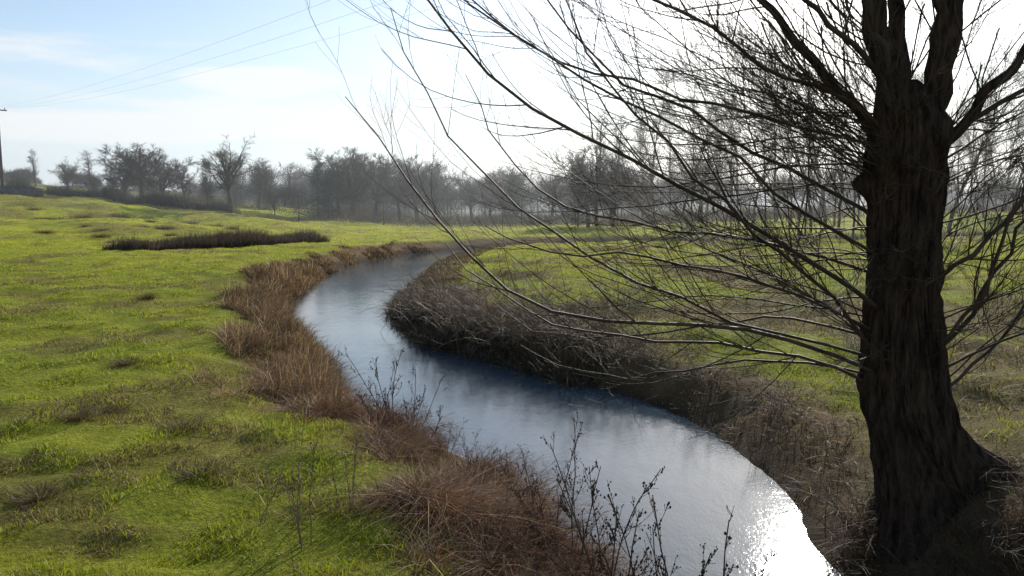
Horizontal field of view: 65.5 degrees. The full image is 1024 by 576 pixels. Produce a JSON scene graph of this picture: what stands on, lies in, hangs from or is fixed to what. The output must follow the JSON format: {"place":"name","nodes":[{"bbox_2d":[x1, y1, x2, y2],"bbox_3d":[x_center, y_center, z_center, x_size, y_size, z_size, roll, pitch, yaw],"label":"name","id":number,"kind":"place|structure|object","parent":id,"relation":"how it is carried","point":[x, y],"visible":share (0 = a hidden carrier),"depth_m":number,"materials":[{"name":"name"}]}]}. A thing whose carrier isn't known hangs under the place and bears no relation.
{"place":"outdoors","nodes":[
{"label":"outdoors","id":0,"kind":"place"},
{"bbox_2d":[0,182,1023,575],"bbox_3d":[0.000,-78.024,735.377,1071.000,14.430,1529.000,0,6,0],"label":"ground","id":1,"kind":"structure","parent":0,"point":[780,472],"depth_m":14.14,"materials":[{"name":"plant"}]},
{"bbox_2d":[0,185,43,196],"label":"stone wall","id":2,"kind":"structure","parent":1,"relation":"on","point":[21,190],"depth_m":110.98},
{"bbox_2d":[0,475,99,509],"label":"grass tussock","id":3,"kind":"object","parent":1,"relation":"on","point":[38,493],"depth_m":8.25,"materials":[{"name":"plant"}]},
{"bbox_2d":[47,156,85,189],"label":"bare tree","id":4,"kind":"object","parent":1,"relation":"on","point":[67,170],"visible":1,"depth_m":148.26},
{"bbox_2d":[41,403,101,423],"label":"grass tussock","id":5,"kind":"object","parent":1,"relation":"on","point":[80,416],"depth_m":11.13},
{"bbox_2d":[82,150,106,189],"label":"poplar tree","id":6,"kind":"object","parent":1,"relation":"on","point":[89,176],"visible":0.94,"depth_m":155.58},
{"bbox_2d":[66,400,147,421],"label":"grass tussock","id":7,"kind":"object","parent":1,"relation":"on","point":[104,411],"depth_m":11.60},
{"bbox_2d":[77,153,152,191],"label":"bare tree","id":8,"kind":"object","parent":1,"relation":"on","point":[109,178],"visible":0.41,"depth_m":133.70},
{"bbox_2d":[0,175,240,214],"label":"hedge","id":9,"kind":"object","parent":1,"relation":"on","point":[120,195],"visible":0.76,"depth_m":117.90,"materials":[{"name":"plant"}]},
{"bbox_2d":[98,353,155,368],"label":"grass tussock","id":10,"kind":"object","parent":1,"relation":"on","point":[124,362],"depth_m":14.87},
{"bbox_2d":[94,141,169,195],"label":"bare tree","id":11,"kind":"object","parent":1,"relation":"on","point":[139,175],"visible":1,"depth_m":127.64,"materials":[{"name":"plant"}]},
{"bbox_2d":[141,153,199,193],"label":"bare tree","id":12,"kind":"object","parent":1,"relation":"on","point":[169,171],"visible":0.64,"depth_m":136.87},
{"bbox_2d":[149,164,210,198],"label":"bare tree","id":13,"kind":"object","parent":1,"relation":"on","point":[182,182],"visible":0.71,"depth_m":138.72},
{"bbox_2d":[150,411,221,434],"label":"grass tussock","id":14,"kind":"object","parent":1,"relation":"on","point":[183,425],"depth_m":10.66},
{"bbox_2d":[139,455,237,486],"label":"grass tussock","id":15,"kind":"object","parent":1,"relation":"on","point":[191,474],"depth_m":8.63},
{"bbox_2d":[195,155,216,201],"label":"ivy clad tree","id":16,"kind":"object","parent":1,"relation":"on","point":[203,178],"visible":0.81,"depth_m":122.69,"materials":[{"name":"green plant"}]},
{"bbox_2d":[100,225,331,250],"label":"ditch reeds","id":17,"kind":"object","parent":1,"relation":"on","point":[230,239],"visible":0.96,"depth_m":59.47,"materials":[{"name":"plant"}]},
{"bbox_2d":[196,134,260,212],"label":"bare tree","id":18,"kind":"object","parent":1,"relation":"on","point":[226,175],"visible":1,"depth_m":114.59,"materials":[{"name":"plant"}]},
{"bbox_2d":[234,159,286,207],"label":"bare tree","id":19,"kind":"object","parent":1,"relation":"on","point":[260,181],"visible":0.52,"depth_m":144.71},
{"bbox_2d":[250,158,286,209],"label":"bare tree","id":20,"kind":"object","parent":1,"relation":"on","point":[265,186],"visible":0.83,"depth_m":138.02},
{"bbox_2d":[251,183,292,215],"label":"evergreen bush","id":21,"kind":"object","parent":1,"relation":"on","point":[275,194],"visible":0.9,"depth_m":123.19,"materials":[{"name":"green plant"}]},
{"bbox_2d":[278,164,301,206],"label":"bare tree","id":22,"kind":"object","parent":1,"relation":"on","point":[289,173],"visible":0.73,"depth_m":148.54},
{"bbox_2d":[271,174,323,220],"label":"evergreen bush","id":23,"kind":"object","parent":1,"relation":"on","point":[303,204],"visible":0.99,"depth_m":120.67,"materials":[{"name":"green plant"}]},
{"bbox_2d":[291,441,318,551],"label":"dead plant","id":24,"kind":"object","parent":1,"relation":"on","point":[297,520],"visible":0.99,"depth_m":7.26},
{"bbox_2d":[302,156,337,217],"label":"conifer tree","id":25,"kind":"object","parent":1,"relation":"on","point":[316,170],"visible":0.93,"depth_m":124.58,"materials":[{"name":"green plant"}]},
{"bbox_2d":[185,240,468,437],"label":"bank reeds","id":26,"kind":"object","parent":1,"relation":"on","point":[266,304],"visible":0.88,"depth_m":19.38,"materials":[{"name":"plant"}]},
{"bbox_2d":[321,167,341,215],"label":"conifer tree","id":27,"kind":"object","parent":1,"relation":"on","point":[328,176],"visible":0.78,"depth_m":126.83,"materials":[{"name":"green plant"}]},
{"bbox_2d":[296,156,367,216],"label":"bare tree","id":28,"kind":"object","parent":1,"relation":"on","point":[337,173],"visible":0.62,"depth_m":132.81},
{"bbox_2d":[279,381,388,421],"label":"dead bracken","id":29,"kind":"object","parent":1,"relation":"on","point":[354,413],"visible":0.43,"depth_m":12.43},
{"bbox_2d":[329,439,358,514],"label":"dead plant","id":30,"kind":"object","parent":1,"relation":"on","point":[354,458],"visible":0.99,"depth_m":7.80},
{"bbox_2d":[305,143,386,215],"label":"bare tree","id":31,"kind":"object","parent":1,"relation":"on","point":[363,184],"visible":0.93,"depth_m":132.93,"materials":[{"name":"plant"}]},
{"bbox_2d":[338,347,403,423],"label":"dead plant","id":32,"kind":"object","parent":1,"relation":"on","point":[391,393],"visible":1,"depth_m":11.74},
{"bbox_2d":[330,152,414,218],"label":"bare tree","id":33,"kind":"object","parent":1,"relation":"on","point":[386,171],"visible":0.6,"depth_m":143.10,"materials":[{"name":"plant"}]},
{"bbox_2d":[363,186,402,224],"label":"evergreen bush","id":34,"kind":"object","parent":1,"relation":"on","point":[383,205],"visible":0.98,"depth_m":121.22,"materials":[{"name":"green plant"}]},
{"bbox_2d":[348,396,455,442],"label":"dead bracken","id":35,"kind":"object","parent":1,"relation":"on","point":[405,418],"visible":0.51,"depth_m":11.29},
{"bbox_2d":[385,167,421,220],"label":"bare tree","id":36,"kind":"object","parent":1,"relation":"on","point":[401,193],"visible":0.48,"depth_m":148.03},
{"bbox_2d":[374,153,458,221],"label":"bare tree","id":37,"kind":"object","parent":1,"relation":"on","point":[415,199],"visible":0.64,"depth_m":147.90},
{"bbox_2d":[360,260,484,319],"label":"bramble bush","id":38,"kind":"object","parent":1,"relation":"on","point":[410,295],"visible":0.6,"depth_m":25.81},
{"bbox_2d":[386,426,459,467],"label":"dead bracken","id":39,"kind":"object","parent":1,"relation":"on","point":[440,449],"visible":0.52,"depth_m":10.44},
{"bbox_2d":[131,353,715,575],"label":"bank bracken","id":40,"kind":"object","parent":1,"relation":"on","point":[428,495],"visible":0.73,"depth_m":8.37,"materials":[{"name":"plant"}]},
{"bbox_2d":[399,366,447,428],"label":"dead plant","id":41,"kind":"object","parent":1,"relation":"on","point":[419,399],"visible":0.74,"depth_m":12.19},
{"bbox_2d":[370,283,505,341],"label":"bramble bush","id":42,"kind":"object","parent":1,"relation":"on","point":[449,319],"visible":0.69,"depth_m":22.58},
{"bbox_2d":[380,259,506,332],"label":"bramble bush","id":43,"kind":"object","parent":1,"relation":"on","point":[438,306],"visible":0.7,"depth_m":24.07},
{"bbox_2d":[424,184,472,225],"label":"evergreen bush","id":44,"kind":"object","parent":1,"relation":"on","point":[447,203],"visible":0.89,"depth_m":121.27,"materials":[{"name":"green plant"}]},
{"bbox_2d":[406,255,527,338],"bbox_3d":[-1.198,0.202,24.103,3.682,2.475,3.823,1,6,6],"label":"bramble bush","id":45,"kind":"object","parent":1,"relation":"on","point":[470,297],"visible":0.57,"depth_m":23.97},
{"bbox_2d":[434,283,507,327],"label":"bramble bush","id":46,"kind":"object","parent":1,"relation":"on","point":[481,302],"visible":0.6,"depth_m":22.39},
{"bbox_2d":[420,431,525,493],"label":"dead bracken","id":47,"kind":"object","parent":1,"relation":"on","point":[493,464],"visible":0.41,"depth_m":10.09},
{"bbox_2d":[447,166,506,219],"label":"bare tree","id":48,"kind":"object","parent":1,"relation":"on","point":[471,193],"visible":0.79,"depth_m":148.35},
{"bbox_2d":[477,173,510,217],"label":"bare tree","id":49,"kind":"object","parent":1,"relation":"on","point":[491,197],"visible":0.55,"depth_m":148.74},
{"bbox_2d":[429,261,564,328],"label":"bramble bush","id":50,"kind":"object","parent":1,"relation":"on","point":[484,305],"visible":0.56,"depth_m":22.82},
{"bbox_2d":[431,282,563,352],"bbox_3d":[-0.429,0.698,21.014,3.637,1.662,3.390,-1,6,-10],"label":"bramble bush","id":51,"kind":"object","parent":1,"relation":"on","point":[473,322],"visible":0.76,"depth_m":21.26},
{"bbox_2d":[434,480,577,575],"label":"dead bracken","id":52,"kind":"object","parent":1,"relation":"on","point":[512,533],"visible":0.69,"depth_m":7.59,"materials":[{"name":"plant"}]},
{"bbox_2d":[476,165,538,214],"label":"bare tree","id":53,"kind":"object","parent":1,"relation":"on","point":[503,172],"visible":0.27,"depth_m":156.86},
{"bbox_2d":[0,159,1022,221],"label":"distant wood","id":54,"kind":"object","parent":1,"relation":"on","point":[239,196],"visible":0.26,"depth_m":168.04,"materials":[{"name":"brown plant"}]},
{"bbox_2d":[496,170,530,222],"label":"conifer tree","id":55,"kind":"object","parent":1,"relation":"on","point":[513,179],"visible":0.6,"depth_m":138.68,"materials":[{"name":"green plant"}]},
{"bbox_2d":[487,174,553,224],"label":"evergreen bush","id":56,"kind":"object","parent":1,"relation":"on","point":[522,205],"visible":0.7,"depth_m":124.94,"materials":[{"name":"green plant"}]},
{"bbox_2d":[458,286,583,343],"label":"bramble bush","id":57,"kind":"object","parent":1,"relation":"on","point":[507,324],"visible":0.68,"depth_m":20.87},
{"bbox_2d":[468,286,589,354],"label":"bramble bush","id":58,"kind":"object","parent":1,"relation":"on","point":[549,319],"visible":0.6,"depth_m":20.37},
{"bbox_2d":[467,449,591,523],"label":"dead bracken","id":59,"kind":"object","parent":1,"relation":"on","point":[539,481],"visible":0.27,"depth_m":9.71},
{"bbox_2d":[478,264,596,321],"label":"bramble bush","id":60,"kind":"object","parent":1,"relation":"on","point":[532,295],"visible":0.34,"depth_m":22.68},
{"bbox_2d":[509,435,579,546],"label":"dead plant","id":61,"kind":"object","parent":1,"relation":"on","point":[520,496],"visible":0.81,"depth_m":8.20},
{"bbox_2d":[529,162,569,221],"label":"bare tree","id":62,"kind":"object","parent":1,"relation":"on","point":[557,185],"visible":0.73,"depth_m":137.80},
{"bbox_2d":[501,282,598,323],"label":"bramble bush","id":63,"kind":"object","parent":1,"relation":"on","point":[554,309],"visible":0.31,"depth_m":21.62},
{"bbox_2d":[503,482,612,569],"bbox_3d":[0.282,2.458,8.161,1.590,0.625,1.875,0,6,0],"label":"dead bracken","id":64,"kind":"object","parent":1,"relation":"on","point":[557,535],"visible":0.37,"depth_m":8.16,"materials":[{"name":"plant"}]},
{"bbox_2d":[491,282,640,351],"bbox_3d":[1.301,0.685,19.647,2.988,1.466,3.206,-4,7,-37],"label":"bramble bush","id":65,"kind":"object","parent":1,"relation":"on","point":[588,312],"visible":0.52,"depth_m":19.64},
{"bbox_2d":[510,541,640,575],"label":"dead bracken","id":66,"kind":"object","parent":1,"relation":"on","point":[572,564],"visible":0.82,"depth_m":7.24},
{"bbox_2d":[563,159,593,226],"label":"ivy clad tree","id":67,"kind":"object","parent":1,"relation":"on","point":[573,221],"visible":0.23,"depth_m":115.17,"materials":[{"name":"green plant"}]},
{"bbox_2d":[561,408,607,568],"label":"dead plant","id":68,"kind":"object","parent":1,"relation":"on","point":[592,481],"visible":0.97,"depth_m":8.05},
{"bbox_2d":[554,144,629,227],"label":"bare tree","id":69,"kind":"object","parent":1,"relation":"on","point":[578,159],"visible":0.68,"depth_m":110.44,"materials":[{"name":"plant"}]},
{"bbox_2d":[571,110,616,226],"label":"poplar tree","id":70,"kind":"object","parent":1,"relation":"on","point":[600,149],"visible":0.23,"depth_m":117.54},
{"bbox_2d":[527,513,662,575],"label":"dead bracken","id":71,"kind":"object","parent":1,"relation":"on","point":[584,562],"visible":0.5,"depth_m":7.84,"materials":[{"name":"plant"}]},
{"bbox_2d":[173,187,1020,226],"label":"undergrowth","id":72,"kind":"object","parent":1,"relation":"on","point":[360,217],"visible":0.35,"depth_m":130.50,"materials":[{"name":"plant"}]},
{"bbox_2d":[552,475,649,575],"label":"dead plant","id":73,"kind":"object","parent":1,"relation":"on","point":[565,509],"visible":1,"depth_m":6.71,"materials":[{"name":"plant"}]},
{"bbox_2d":[540,431,664,575],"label":"dead plant","id":74,"kind":"object","parent":1,"relation":"on","point":[629,521],"visible":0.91,"depth_m":7.84,"materials":[{"name":"plant"}]},
{"bbox_2d":[528,266,692,343],"bbox_3d":[2.394,0.325,20.496,3.823,1.933,3.430,-2,6,-17],"label":"bramble bush","id":75,"kind":"object","parent":1,"relation":"on","point":[602,325],"visible":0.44,"depth_m":20.55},
{"bbox_2d":[526,286,697,366],"bbox_3d":[2.320,0.798,18.862,3.877,1.901,4.160,-1,6,-12],"label":"bramble bush","id":76,"kind":"object","parent":1,"relation":"on","point":[589,327],"visible":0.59,"depth_m":18.63,"materials":[{"name":"plant"}]},
{"bbox_2d":[583,150,647,227],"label":"bare tree","id":77,"kind":"object","parent":1,"relation":"on","point":[616,179],"visible":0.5,"depth_m":110.70,"materials":[{"name":"plant"}]},
{"bbox_2d":[600,111,637,224],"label":"poplar tree","id":78,"kind":"object","parent":1,"relation":"on","point":[618,147],"visible":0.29,"depth_m":119.66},
{"bbox_2d":[523,511,717,575],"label":"dead plant","id":79,"kind":"object","parent":1,"relation":"on","point":[703,561],"visible":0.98,"depth_m":7.01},
{"bbox_2d":[574,264,679,310],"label":"bramble bush","id":80,"kind":"object","parent":1,"relation":"on","point":[599,286],"visible":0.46,"depth_m":23.96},
{"bbox_2d":[600,480,662,575],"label":"dead plant","id":81,"kind":"object","parent":1,"relation":"on","point":[641,570],"visible":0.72,"depth_m":6.84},
{"bbox_2d":[590,481,680,575],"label":"dead plant","id":82,"kind":"object","parent":1,"relation":"on","point":[660,543],"visible":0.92,"depth_m":6.58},
{"bbox_2d":[571,302,711,369],"bbox_3d":[2.779,1.092,17.500,2.782,1.406,2.496,-1,6,-7],"label":"bramble bush","id":83,"kind":"object","parent":1,"relation":"on","point":[643,350],"visible":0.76,"depth_m":17.55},
{"bbox_2d":[630,92,662,224],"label":"sapling tree","id":84,"kind":"object","parent":1,"relation":"on","point":[643,137],"visible":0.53,"depth_m":102.14,"materials":[{"name":"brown plant"}]},
{"bbox_2d":[620,162,676,222],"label":"bare tree","id":85,"kind":"object","parent":1,"relation":"on","point":[642,214],"visible":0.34,"depth_m":118.63,"materials":[{"name":"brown plant"}]},
{"bbox_2d":[646,54,678,219],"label":"sapling tree","id":86,"kind":"object","parent":1,"relation":"on","point":[656,118],"visible":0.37,"depth_m":121.82,"materials":[{"name":"brown plant"}]},
{"bbox_2d":[306,0,1023,566],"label":"willow tree","id":87,"kind":"object","parent":1,"relation":"on","point":[924,448],"visible":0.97,"depth_m":8.18,"materials":[{"name":"brown plant"}]},
{"bbox_2d":[660,97,681,228],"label":"sapling tree","id":88,"kind":"object","parent":1,"relation":"on","point":[670,165],"visible":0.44,"depth_m":97.72,"materials":[{"name":"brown plant"}]},
{"bbox_2d":[674,91,703,239],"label":"sapling tree","id":89,"kind":"object","parent":1,"relation":"on","point":[694,166],"visible":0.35,"depth_m":77.52,"materials":[{"name":"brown plant"}]},
{"bbox_2d":[366,244,1023,575],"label":"bank scrub","id":90,"kind":"object","parent":1,"relation":"on","point":[437,337],"visible":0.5,"depth_m":19.06,"materials":[{"name":"plant"}]},
{"bbox_2d":[680,94,720,230],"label":"sapling tree","id":91,"kind":"object","parent":1,"relation":"on","point":[700,155],"visible":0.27,"depth_m":89.55,"materials":[{"name":"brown plant"}]},
{"bbox_2d":[645,340,756,391],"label":"bramble bush","id":92,"kind":"object","parent":1,"relation":"on","point":[700,378],"visible":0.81,"depth_m":15.67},
{"bbox_2d":[662,135,752,219],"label":"bare tree","id":93,"kind":"object","parent":1,"relation":"on","point":[699,202],"visible":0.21,"depth_m":116.15,"materials":[{"name":"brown plant"}]},
{"bbox_2d":[723,505,738,575],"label":"dead plant","id":94,"kind":"object","parent":1,"relation":"on","point":[726,544],"visible":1,"depth_m":6.15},
{"bbox_2d":[708,298,788,352],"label":"bramble bush","id":95,"kind":"object","parent":1,"relation":"on","point":[762,323],"visible":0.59,"depth_m":18.02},
{"bbox_2d":[749,77,783,228],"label":"sapling tree","id":96,"kind":"object","parent":1,"relation":"on","point":[760,135],"visible":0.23,"depth_m":84.55,"materials":[{"name":"brown plant"}]},
{"bbox_2d":[744,166,805,219],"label":"bare tree","id":97,"kind":"object","parent":1,"relation":"on","point":[780,193],"visible":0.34,"depth_m":114.61,"materials":[{"name":"brown plant"}]},
{"bbox_2d":[729,355,840,421],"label":"bramble bush","id":98,"kind":"object","parent":1,"relation":"on","point":[775,396],"visible":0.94,"depth_m":13.47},
{"bbox_2d":[762,68,811,229],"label":"sapling tree","id":99,"kind":"object","parent":1,"relation":"on","point":[810,212],"visible":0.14,"depth_m":88.35,"materials":[{"name":"brown plant"}]},
{"bbox_2d":[787,78,823,236],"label":"sapling tree","id":100,"kind":"object","parent":1,"relation":"on","point":[807,167],"visible":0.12,"depth_m":79.33,"materials":[{"name":"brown plant"}]},
{"bbox_2d":[751,264,865,313],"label":"bramble bush","id":101,"kind":"object","parent":1,"relation":"on","point":[840,288],"visible":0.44,"depth_m":22.09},
{"bbox_2d":[789,152,852,218],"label":"bare tree","id":102,"kind":"object","parent":1,"relation":"on","point":[820,209],"visible":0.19,"depth_m":116.63,"materials":[{"name":"brown plant"}]},
{"bbox_2d":[768,461,884,572],"bbox_3d":[3.866,2.492,8.952,1.763,1.027,1.902,0,6,1],"label":"bramble bush","id":103,"kind":"object","parent":1,"relation":"on","point":[848,527],"visible":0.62,"depth_m":8.96,"materials":[{"name":"plant"}]},
{"bbox_2d":[796,329,858,398],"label":"bramble bush","id":104,"kind":"object","parent":1,"relation":"on","point":[841,373],"visible":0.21,"depth_m":14.50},
{"bbox_2d":[803,316,860,350],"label":"bramble bush","id":105,"kind":"object","parent":1,"relation":"on","point":[855,342],"visible":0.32,"depth_m":17.31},
{"bbox_2d":[823,73,861,226],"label":"sapling tree","id":106,"kind":"object","parent":1,"relation":"on","point":[838,176],"visible":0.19,"depth_m":92.14,"materials":[{"name":"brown plant"}]},
{"bbox_2d":[826,521,966,575],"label":"bramble bush","id":107,"kind":"object","parent":1,"relation":"on","point":[902,568],"visible":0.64,"depth_m":7.64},
{"bbox_2d":[904,501,1022,575],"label":"bramble bush","id":108,"kind":"object","parent":1,"relation":"on","point":[976,565],"visible":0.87,"depth_m":7.20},
{"bbox_2d":[910,469,1023,569],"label":"bramble bush","id":109,"kind":"object","parent":1,"relation":"on","point":[1002,529],"visible":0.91,"depth_m":7.31,"materials":[{"name":"plant"}]},
{"bbox_2d":[946,57,1023,236],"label":"sapling tree","id":110,"kind":"object","parent":1,"relation":"on","point":[967,170],"visible":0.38,"depth_m":73.21,"materials":[{"name":"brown plant"}]},
{"bbox_2d":[970,75,1002,217],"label":"sapling tree","id":111,"kind":"object","parent":1,"relation":"on","point":[983,202],"visible":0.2,"depth_m":97.97,"materials":[{"name":"brown plant"}]},
{"bbox_2d":[982,161,1023,211],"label":"bare tree","id":112,"kind":"object","parent":1,"relation":"on","point":[1015,179],"visible":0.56,"depth_m":116.68,"materials":[{"name":"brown plant"}]},
{"bbox_2d":[0,0,1023,189],"label":"sky","id":113,"kind":"structure","parent":0,"point":[289,100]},
{"bbox_2d":[290,248,841,575],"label":"river water","id":114,"kind":"structure","parent":0,"point":[702,482],"depth_m":13.68,"materials":[{"name":"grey liquid"}]},
{"bbox_2d":[165,187,1001,209],"bbox_3d":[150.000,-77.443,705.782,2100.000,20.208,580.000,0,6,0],"label":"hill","id":115,"kind":"structure","parent":0,"point":[719,201],"depth_m":486.58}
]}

